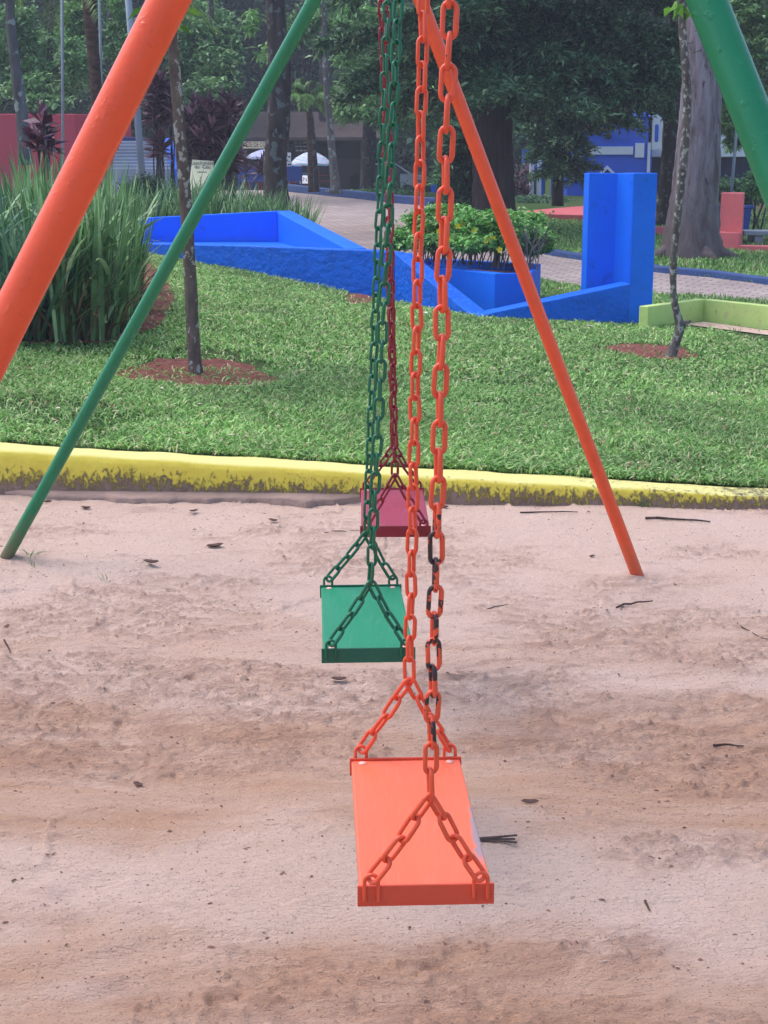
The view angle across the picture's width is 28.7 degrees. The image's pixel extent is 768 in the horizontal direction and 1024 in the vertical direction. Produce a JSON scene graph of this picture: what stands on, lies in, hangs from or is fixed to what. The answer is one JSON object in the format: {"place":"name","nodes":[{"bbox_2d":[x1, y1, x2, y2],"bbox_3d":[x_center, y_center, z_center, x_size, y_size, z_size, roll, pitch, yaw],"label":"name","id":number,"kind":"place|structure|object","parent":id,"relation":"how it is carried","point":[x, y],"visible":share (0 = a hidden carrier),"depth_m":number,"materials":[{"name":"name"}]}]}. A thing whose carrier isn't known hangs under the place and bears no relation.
{"place":"outdoors","nodes":[
{"label":"outdoors","id":0,"kind":"place"},
{"bbox_2d":[0,495,767,1023],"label":"sand","id":1,"kind":"structure","parent":0,"point":[706,897],"depth_m":4.03,"materials":[{"name":"sand"}]},
{"bbox_2d":[0,0,767,575],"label":"swing stand","id":2,"kind":"object","parent":1,"relation":"on","point":[98,142],"visible":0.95,"depth_m":1.81,"materials":[{"name":"orange paint"}]},
{"bbox_2d":[320,0,414,662],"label":"swing","id":3,"kind":"object","parent":2,"relation":"hanging from","point":[364,623],"visible":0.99,"depth_m":3.23,"materials":[{"name":"green paint"}]},
{"bbox_2d":[360,0,430,536],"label":"swing","id":4,"kind":"object","parent":2,"relation":"hanging from","point":[393,512],"visible":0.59,"depth_m":4.17,"materials":[{"name":"red paint"}]},
{"bbox_2d":[350,0,493,906],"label":"swing","id":5,"kind":"object","parent":2,"relation":"hanging from","point":[418,842],"visible":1,"depth_m":2.27,"materials":[{"name":"orange paint"}]},
{"bbox_2d":[0,505,767,1023],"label":"sand debris","id":6,"kind":"object","parent":1,"relation":"on","point":[382,745],"visible":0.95,"depth_m":4.03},
{"bbox_2d":[479,834,516,842],"bbox_3d":[0.259,0.745,3.409,0.091,0.010,0.044,0,13,0],"label":"palm leaf piece","id":7,"kind":"object","parent":1,"relation":"on","point":[500,838],"visible":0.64,"depth_m":3.41,"materials":[{"name":"brown plant"}]},
{"bbox_2d":[645,516,709,521],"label":"twig","id":8,"kind":"object","parent":1,"relation":"on","point":[666,518],"visible":1,"depth_m":6.46,"materials":[{"name":"wood"}]},
{"bbox_2d":[0,350,767,487],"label":"lawn grass","id":9,"kind":"structure","parent":0,"point":[338,433],"depth_m":8.04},
{"bbox_2d":[0,172,767,487],"bbox_3d":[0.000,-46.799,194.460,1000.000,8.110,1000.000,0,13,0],"label":"ground","id":10,"kind":"structure","parent":0,"point":[259,364],"depth_m":9.97,"materials":[{"name":"plant"}]},
{"bbox_2d":[5,0,32,164],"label":"tree","id":11,"kind":"object","parent":10,"relation":"on","point":[20,106],"visible":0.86,"depth_m":18.25,"materials":[{"name":"grey plant"}]},
{"bbox_2d":[0,94,38,113],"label":"bush","id":12,"kind":"object","parent":10,"relation":"on","point":[9,107],"visible":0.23,"depth_m":47.66,"materials":[{"name":"green plant"}]},
{"bbox_2d":[0,0,87,113],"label":"tree","id":13,"kind":"object","parent":10,"relation":"on","point":[41,10],"visible":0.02,"depth_m":54.62,"materials":[{"name":"green plant"}]},
{"bbox_2d":[61,0,64,165],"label":"pole","id":14,"kind":"object","parent":10,"relation":"on","point":[62,73],"visible":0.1,"depth_m":25.00,"materials":[{"name":"metal"}]},
{"bbox_2d":[0,114,130,190],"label":"red wall","id":15,"kind":"structure","parent":10,"relation":"on","point":[73,124],"depth_m":42.73,"materials":[{"name":"paint"}]},
{"bbox_2d":[0,0,137,130],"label":"tree","id":16,"kind":"object","parent":10,"relation":"on","point":[42,86],"visible":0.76,"depth_m":34.17,"materials":[{"name":"green plant"}]},
{"bbox_2d":[0,0,188,146],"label":"tree","id":17,"kind":"object","parent":10,"relation":"on","point":[144,132],"visible":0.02,"depth_m":57.28,"materials":[{"name":"green plant"}]},
{"bbox_2d":[21,264,174,344],"bbox_3d":[-4.066,-2.310,14.353,4.172,0.450,9.660,-6,14,-24],"label":"planting bed","id":18,"kind":"object","parent":10,"relation":"on","point":[160,316],"visible":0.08,"depth_m":12.01,"materials":[{"name":"red soil"}]},
{"bbox_2d":[0,151,51,212],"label":"strap leaf plant","id":19,"kind":"object","parent":18,"relation":"on","point":[19,179],"visible":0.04,"depth_m":12.30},
{"bbox_2d":[6,145,63,207],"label":"strap leaf plant","id":20,"kind":"object","parent":18,"relation":"on","point":[25,175],"visible":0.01,"depth_m":12.47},
{"bbox_2d":[20,99,66,194],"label":"purple plant","id":21,"kind":"object","parent":18,"relation":"on","point":[39,133],"visible":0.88,"depth_m":15.08,"materials":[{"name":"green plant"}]},
{"bbox_2d":[0,190,95,341],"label":"strap leaf plant","id":22,"kind":"object","parent":18,"relation":"on","point":[8,255],"visible":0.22,"depth_m":9.87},
{"bbox_2d":[0,149,95,231],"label":"strap leaf plant","id":23,"kind":"object","parent":18,"relation":"on","point":[39,197],"visible":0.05,"depth_m":10.88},
{"bbox_2d":[0,191,110,341],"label":"strap leaf plant","id":24,"kind":"object","parent":18,"relation":"on","point":[36,321],"visible":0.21,"depth_m":10.04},
{"bbox_2d":[24,162,119,221],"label":"strap leaf plant","id":25,"kind":"object","parent":18,"relation":"on","point":[104,189],"visible":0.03,"depth_m":11.22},
{"bbox_2d":[7,165,137,343],"bbox_3d":[-2.175,-1.741,10.136,1.257,1.190,1.002,-1,13,-6],"label":"strap leaf plant","id":26,"kind":"object","parent":18,"relation":"on","point":[62,318],"visible":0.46,"depth_m":10.12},
{"bbox_2d":[0,170,146,242],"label":"strap leaf plant","id":27,"kind":"object","parent":18,"relation":"on","point":[4,204],"visible":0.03,"depth_m":10.67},
{"bbox_2d":[35,175,163,340],"bbox_3d":[-2.087,-1.784,10.359,1.135,1.195,1.129,8,15,32],"label":"strap leaf plant","id":28,"kind":"object","parent":18,"relation":"on","point":[104,328],"visible":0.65,"depth_m":10.33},
{"bbox_2d":[54,158,161,287],"bbox_3d":[-2.171,-2.064,11.330,1.191,1.236,1.185,-9,15,-33],"label":"strap leaf plant","id":29,"kind":"object","parent":18,"relation":"on","point":[122,192],"visible":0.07,"depth_m":11.28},
{"bbox_2d":[100,171,162,277],"bbox_3d":[-2.238,-2.373,12.648,1.232,1.165,0.982,-7,15,-28],"label":"strap leaf plant","id":30,"kind":"object","parent":18,"relation":"on","point":[133,205],"visible":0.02,"depth_m":12.54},
{"bbox_2d":[91,173,174,300],"bbox_3d":[-2.167,-2.203,12.053,1.072,1.165,1.078,-2,13,-7],"label":"strap leaf plant","id":31,"kind":"object","parent":18,"relation":"on","point":[133,213],"visible":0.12,"depth_m":11.98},
{"bbox_2d":[102,190,174,332],"bbox_3d":[-1.912,-1.830,10.871,0.902,1.046,1.132,10,16,37],"label":"strap leaf plant","id":32,"kind":"object","parent":18,"relation":"on","point":[134,283],"visible":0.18,"depth_m":10.83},
{"bbox_2d":[98,0,104,188],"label":"pole","id":33,"kind":"object","parent":10,"relation":"on","point":[100,36],"visible":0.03,"depth_m":28.70,"materials":[{"name":"metal"}]},
{"bbox_2d":[66,84,145,113],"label":"bush","id":34,"kind":"object","parent":10,"relation":"on","point":[84,102],"visible":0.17,"depth_m":47.73,"materials":[{"name":"green plant"}]},
{"bbox_2d":[4,0,223,107],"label":"palm tree","id":35,"kind":"object","parent":10,"relation":"on","point":[90,17],"visible":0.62,"depth_m":25.86,"materials":[{"name":"green plant"}]},
{"bbox_2d":[57,0,179,149],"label":"tree","id":36,"kind":"object","parent":10,"relation":"on","point":[105,40],"visible":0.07,"depth_m":36.54,"materials":[{"name":"green plant"}]},
{"bbox_2d":[111,137,176,202],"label":"steps","id":37,"kind":"structure","parent":10,"relation":"on","point":[127,150],"depth_m":35.65,"materials":[{"name":"concrete"}]},
{"bbox_2d":[140,66,186,191],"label":"purple plant","id":38,"kind":"object","parent":10,"relation":"on","point":[157,96],"visible":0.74,"depth_m":26.64,"materials":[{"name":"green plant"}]},
{"bbox_2d":[116,358,276,387],"bbox_3d":[-1.142,-0.877,9.414,0.999,0.087,1.193,0,13,0],"label":"soil ring","id":39,"kind":"object","parent":10,"relation":"on","point":[168,364],"visible":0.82,"depth_m":9.39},
{"bbox_2d":[111,0,203,374],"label":"young tree","id":40,"kind":"object","parent":39,"relation":"on","point":[191,310],"visible":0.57,"depth_m":9.06,"materials":[{"name":"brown plant"}]},
{"bbox_2d":[97,0,304,188],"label":"tree","id":41,"kind":"object","parent":10,"relation":"on","point":[235,4],"visible":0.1,"depth_m":55.29,"materials":[{"name":"green plant"}]},
{"bbox_2d":[160,0,255,111],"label":"tree","id":42,"kind":"object","parent":10,"relation":"on","point":[223,57],"visible":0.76,"depth_m":38.00,"materials":[{"name":"green plant"}]},
{"bbox_2d":[172,84,251,201],"bbox_3d":[-3.046,-6.290,26.781,1.442,2.603,1.605,0,13,0],"label":"purple plant","id":43,"kind":"object","parent":10,"relation":"on","point":[208,119],"visible":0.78,"depth_m":26.30,"materials":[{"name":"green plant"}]},
{"bbox_2d":[164,0,303,127],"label":"tree","id":44,"kind":"object","parent":10,"relation":"on","point":[243,38],"visible":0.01,"depth_m":62.13,"materials":[{"name":"green plant"}]},
{"bbox_2d":[237,147,263,196],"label":"purple plant","id":45,"kind":"object","parent":10,"relation":"on","point":[258,167],"visible":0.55,"depth_m":39.16,"materials":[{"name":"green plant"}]},
{"bbox_2d":[138,211,404,298],"bbox_3d":[-1.861,-2.914,17.523,2.696,1.057,5.567,-4,13,-17],"label":"trough planter","id":46,"kind":"object","parent":10,"relation":"on","point":[290,245],"visible":0.28,"depth_m":16.42,"materials":[{"name":"blue paint"}]},
{"bbox_2d":[214,0,359,111],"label":"tree","id":47,"kind":"object","parent":10,"relation":"on","point":[254,63],"depth_m":63.32,"materials":[{"name":"green plant"}]},
{"bbox_2d":[287,166,302,184],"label":"chair","id":48,"kind":"object","parent":10,"relation":"on","point":[294,173],"visible":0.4,"depth_m":48.55,"materials":[{"name":"blue plastic"}]},
{"bbox_2d":[218,112,379,189],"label":"snack kiosk","id":49,"kind":"object","parent":10,"relation":"on","point":[348,140],"visible":0.35,"depth_m":55.37,"materials":[{"name":"red"}]},
{"bbox_2d":[229,0,368,111],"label":"tree","id":50,"kind":"object","parent":10,"relation":"on","point":[257,74],"visible":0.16,"depth_m":61.63,"materials":[{"name":"green plant"}]},
{"bbox_2d":[292,152,328,165],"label":"umbrella","id":51,"kind":"object","parent":10,"relation":"on","point":[301,160],"visible":0.48,"depth_m":50.20,"materials":[{"name":"fabric"}]},
{"bbox_2d":[291,77,340,191],"bbox_3d":[-1.807,-9.242,36.785,1.999,2.732,2.385,0,13,0],"label":"palm tree","id":52,"kind":"object","parent":10,"relation":"on","point":[300,86],"visible":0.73,"depth_m":36.74,"materials":[{"name":"green plant"}]},
{"bbox_2d":[318,30,332,121],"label":"tree","id":53,"kind":"object","parent":10,"relation":"on","point":[321,117],"visible":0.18,"depth_m":55.66,"materials":[{"name":"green plant"}]},
{"bbox_2d":[320,0,341,193],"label":"tree","id":54,"kind":"object","parent":10,"relation":"on","point":[335,186],"visible":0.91,"depth_m":34.81,"materials":[{"name":"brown plant"}]},
{"bbox_2d":[234,0,436,177],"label":"tree","id":55,"kind":"object","parent":10,"relation":"on","point":[407,165],"visible":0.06,"depth_m":61.14,"materials":[{"name":"green plant"}]},
{"bbox_2d":[344,293,371,303],"bbox_3d":[-0.260,-2.110,14.864,0.311,0.036,1.211,0,13,0],"label":"soil patch","id":56,"kind":"object","parent":10,"relation":"on","point":[357,297],"visible":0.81,"depth_m":15.03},
{"bbox_2d":[288,184,435,205],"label":"kerb","id":57,"kind":"structure","parent":10,"relation":"on","point":[372,196],"depth_m":38.23,"materials":[{"name":"blue paint"}]},
{"bbox_2d":[294,0,451,189],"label":"tree","id":58,"kind":"object","parent":10,"relation":"on","point":[356,115],"visible":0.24,"depth_m":40.22,"materials":[{"name":"green plant"}]},
{"bbox_2d":[351,173,399,189],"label":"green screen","id":59,"kind":"object","parent":10,"relation":"on","point":[353,185],"visible":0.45,"depth_m":55.66,"materials":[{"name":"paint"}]},
{"bbox_2d":[0,442,767,510],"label":"kerb","id":60,"kind":"structure","parent":10,"relation":"on","point":[132,477],"depth_m":6.86,"materials":[{"name":"yellow paint"}]},
{"bbox_2d":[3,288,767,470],"bbox_3d":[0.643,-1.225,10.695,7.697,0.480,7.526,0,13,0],"label":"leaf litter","id":61,"kind":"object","parent":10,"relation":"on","point":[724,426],"visible":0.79,"depth_m":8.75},
{"bbox_2d":[17,252,767,396],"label":"lawn grass","id":62,"kind":"structure","parent":10,"relation":"on","point":[251,284],"depth_m":11.53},
{"bbox_2d":[375,163,421,189],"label":"parked car","id":63,"kind":"object","parent":10,"relation":"on","point":[405,175],"visible":0.13,"depth_m":58.43,"materials":[{"name":"white paint"}]},
{"bbox_2d":[396,171,435,191],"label":"bush","id":64,"kind":"object","parent":10,"relation":"on","point":[427,188],"visible":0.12,"depth_m":42.70,"materials":[{"name":"green plant"}]},
{"bbox_2d":[354,1,543,178],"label":"tree","id":65,"kind":"object","parent":10,"relation":"on","point":[412,138],"visible":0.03,"depth_m":56.10,"materials":[{"name":"green plant"}]},
{"bbox_2d":[426,120,472,206],"bbox_3d":[1.680,-6.884,29.701,1.847,2.510,1.812,0,13,0],"label":"conifer","id":66,"kind":"object","parent":10,"relation":"on","point":[461,177],"visible":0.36,"depth_m":29.39,"materials":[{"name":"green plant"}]},
{"bbox_2d":[424,258,540,309],"bbox_3d":[1.055,-2.341,16.046,1.285,0.600,2.663,-7,15,-28],"label":"flower box","id":67,"kind":"object","parent":10,"relation":"on","point":[485,286],"visible":0.24,"depth_m":14.93,"materials":[{"name":"blue paint"}]},
{"bbox_2d":[378,202,559,270],"bbox_3d":[0.826,-2.921,15.749,2.220,0.669,1.830,8,15,31],"label":"flowering shrub","id":68,"kind":"object","parent":67,"relation":"in","point":[473,231],"visible":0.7,"depth_m":15.44,"materials":[{"name":"green plant"}]},
{"bbox_2d":[304,0,686,212],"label":"tree","id":69,"kind":"object","parent":10,"relation":"on","point":[610,62],"visible":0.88,"depth_m":25.29,"materials":[{"name":"green plant"}]},
{"bbox_2d":[395,253,629,323],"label":"wall","id":70,"kind":"structure","parent":10,"relation":"on","point":[607,303],"depth_m":14.12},
{"bbox_2d":[514,163,532,196],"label":"purple plant","id":71,"kind":"object","parent":10,"relation":"on","point":[522,183],"visible":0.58,"depth_m":38.78,"materials":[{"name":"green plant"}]},
{"bbox_2d":[515,193,577,202],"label":"bush","id":72,"kind":"object","parent":10,"relation":"on","point":[531,198],"visible":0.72,"depth_m":36.99,"materials":[{"name":"green plant"}]},
{"bbox_2d":[512,103,611,205],"bbox_3d":[3.824,-9.053,32.563,2.580,4.738,2.897,-6,14,-25],"label":"tree","id":73,"kind":"object","parent":10,"relation":"on","point":[552,150],"visible":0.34,"depth_m":32.55,"materials":[{"name":"green plant"}]},
{"bbox_2d":[512,0,630,177],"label":"tree","id":74,"kind":"object","parent":10,"relation":"on","point":[519,161],"visible":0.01,"depth_m":58.19,"materials":[{"name":"green plant"}]},
{"bbox_2d":[525,200,657,220],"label":"pink wedge wall","id":75,"kind":"structure","parent":10,"relation":"on","point":[568,213],"depth_m":30.55,"materials":[{"name":"paint"}]},
{"bbox_2d":[581,173,656,323],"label":"pillar","id":76,"kind":"structure","parent":10,"relation":"on","point":[619,220],"depth_m":14.37,"materials":[{"name":"blue paint"}]},
{"bbox_2d":[522,110,751,195],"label":"blue building","id":77,"kind":"structure","parent":10,"relation":"on","point":[624,152],"depth_m":39.86,"materials":[{"name":"paint"}]},
{"bbox_2d":[512,0,767,167],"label":"tree","id":78,"kind":"object","parent":10,"relation":"on","point":[658,114],"visible":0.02,"depth_m":57.17,"materials":[{"name":"green plant"}]},
{"bbox_2d":[604,343,697,358],"bbox_3d":[2.104,-1.296,12.022,0.709,0.033,1.063,0,13,0],"label":"soil ring","id":79,"kind":"object","parent":10,"relation":"on","point":[638,349],"visible":0.76,"depth_m":12.03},
{"bbox_2d":[663,0,701,356],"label":"young tree","id":80,"kind":"object","parent":79,"relation":"on","point":[679,9],"visible":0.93,"depth_m":11.33,"materials":[{"name":"brown plant"}]},
{"bbox_2d":[540,272,767,304],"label":"verge grass","id":81,"kind":"structure","parent":10,"relation":"on","point":[545,292],"depth_m":16.56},
{"bbox_2d":[542,211,767,282],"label":"island grass","id":82,"kind":"structure","parent":10,"relation":"on","point":[724,262],"depth_m":22.48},
{"bbox_2d":[544,249,767,284],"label":"kerb","id":83,"kind":"structure","parent":10,"relation":"on","point":[688,271],"depth_m":19.23,"materials":[{"name":"blue paint"}]},
{"bbox_2d":[655,11,681,225],"bbox_3d":[5.061,-9.758,26.776,7.894,9.201,6.346,0,13,0],"label":"tree","id":84,"kind":"object","parent":10,"relation":"on","point":[669,134],"visible":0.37,"depth_m":28.10,"materials":[{"name":"grey plant"}]},
{"bbox_2d":[654,7,740,260],"bbox_3d":[4.440,-9.837,18.843,11.487,13.533,5.696,-4,14,-18],"label":"tall tree","id":85,"kind":"object","parent":10,"relation":"on","point":[699,235],"visible":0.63,"depth_m":21.48,"materials":[{"name":"grey plant"}]},
{"bbox_2d":[639,299,767,329],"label":"sandbox edging","id":86,"kind":"object","parent":10,"relation":"on","point":[750,315],"visible":0.51,"depth_m":13.97,"materials":[{"name":"paint"}]},
{"bbox_2d":[688,322,767,334],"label":"sandbox sand","id":87,"kind":"structure","parent":10,"relation":"on","point":[724,326],"depth_m":13.80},
{"bbox_2d":[730,130,737,191],"bbox_3d":[6.135,-6.445,26.223,0.183,3.219,0.095,0,13,0],"label":"pole","id":88,"kind":"object","parent":10,"relation":"on","point":[733,162],"visible":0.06,"depth_m":26.28,"materials":[{"name":"metal"}]},
{"bbox_2d":[719,205,753,229],"bbox_3d":[6.060,-5.058,26.028,0.570,0.528,0.570,0,13,0],"label":"litter bin","id":89,"kind":"object","parent":10,"relation":"on","point":[747,214],"visible":0.15,"depth_m":25.77,"materials":[{"name":"blue plastic"}]},
{"bbox_2d":[719,174,762,207],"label":"hedge","id":90,"kind":"object","parent":10,"relation":"on","point":[724,184],"visible":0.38,"depth_m":28.98,"materials":[{"name":"green plant"}]},
{"bbox_2d":[720,192,767,251],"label":"pink pillar","id":91,"kind":"structure","parent":10,"relation":"on","point":[731,217],"depth_m":23.34,"materials":[{"name":"paint"}]},
{"bbox_2d":[721,0,767,153],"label":"tree","id":92,"kind":"object","parent":10,"relation":"on","point":[751,16],"visible":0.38,"depth_m":29.38,"materials":[{"name":"green plant"}]},
{"bbox_2d":[736,166,765,229],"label":"bush","id":93,"kind":"object","parent":10,"relation":"on","point":[752,192],"visible":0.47,"depth_m":26.38,"materials":[{"name":"green plant"}]},
{"bbox_2d":[743,230,767,243],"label":"concrete bench","id":94,"kind":"object","parent":10,"relation":"on","point":[755,236],"visible":0.45,"depth_m":24.17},
{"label":"planting bed","id":95,"kind":"structure","parent":10,"relation":"on","visible":0},
{"bbox_2d":[125,0,145,177],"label":"lamp post","id":96,"kind":"object","parent":95,"relation":"on","point":[137,122],"depth_m":21.77,"materials":[{"name":"metal"}]},
{"bbox_2d":[100,180,179,216],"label":"strap leaf plant","id":97,"kind":"object","parent":95,"relation":"on","point":[162,205],"visible":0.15,"depth_m":20.14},
{"bbox_2d":[116,172,175,205],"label":"leaf plant","id":98,"kind":"object","parent":95,"relation":"on","point":[151,184],"visible":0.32,"depth_m":21.21,"materials":[{"name":"green plant"}]},
{"bbox_2d":[153,165,224,206],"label":"strap leaf plant","id":99,"kind":"object","parent":95,"relation":"on","point":[176,182],"visible":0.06,"depth_m":21.42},
{"bbox_2d":[151,179,237,215],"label":"strap leaf plant","id":100,"kind":"object","parent":95,"relation":"on","point":[176,210],"visible":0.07,"depth_m":20.28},
{"bbox_2d":[166,182,258,215],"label":"strap leaf plant","id":101,"kind":"object","parent":95,"relation":"on","point":[215,209],"visible":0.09,"depth_m":20.42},
{"bbox_2d":[174,177,257,212],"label":"strap leaf plant","id":102,"kind":"object","parent":95,"relation":"on","point":[227,197],"visible":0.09,"depth_m":20.92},
{"bbox_2d":[208,188,283,212],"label":"strap leaf plant","id":103,"kind":"object","parent":95,"relation":"on","point":[237,210],"visible":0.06,"depth_m":20.32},
{"bbox_2d":[235,0,291,210],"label":"tree","id":104,"kind":"object","parent":95,"relation":"on","point":[276,145],"visible":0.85,"depth_m":22.59,"materials":[{"name":"brown plant"}]},
{"bbox_2d":[229,185,309,214],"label":"strap leaf plant","id":105,"kind":"object","parent":95,"relation":"on","point":[268,207],"visible":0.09,"depth_m":20.27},
{"bbox_2d":[251,193,326,223],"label":"strap leaf plant","id":106,"kind":"object","parent":95,"relation":"on","point":[306,215],"visible":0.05,"depth_m":20.43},
{"bbox_2d":[270,193,327,223],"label":"strap leaf plant","id":107,"kind":"object","parent":95,"relation":"on","point":[318,213],"visible":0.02,"depth_m":21.39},
{"bbox_2d":[101,190,767,299],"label":"paved path","id":108,"kind":"structure","parent":0,"point":[351,219],"depth_m":23.07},
{"bbox_2d":[190,160,213,191],"bbox_3d":[-3.163,-5.751,26.054,0.419,0.728,0.760,0,13,0],"label":"sign board","id":109,"kind":"object","parent":108,"relation":"on","point":[197,167],"visible":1,"depth_m":26.16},
{"bbox_2d":[286,9,342,191],"bbox_3d":[-1.862,-10.572,38.653,1.682,4.555,0.922,0,13,0],"label":"tree","id":110,"kind":"object","parent":108,"relation":"on","point":[313,28],"visible":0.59,"depth_m":38.26,"materials":[{"name":"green plant"}]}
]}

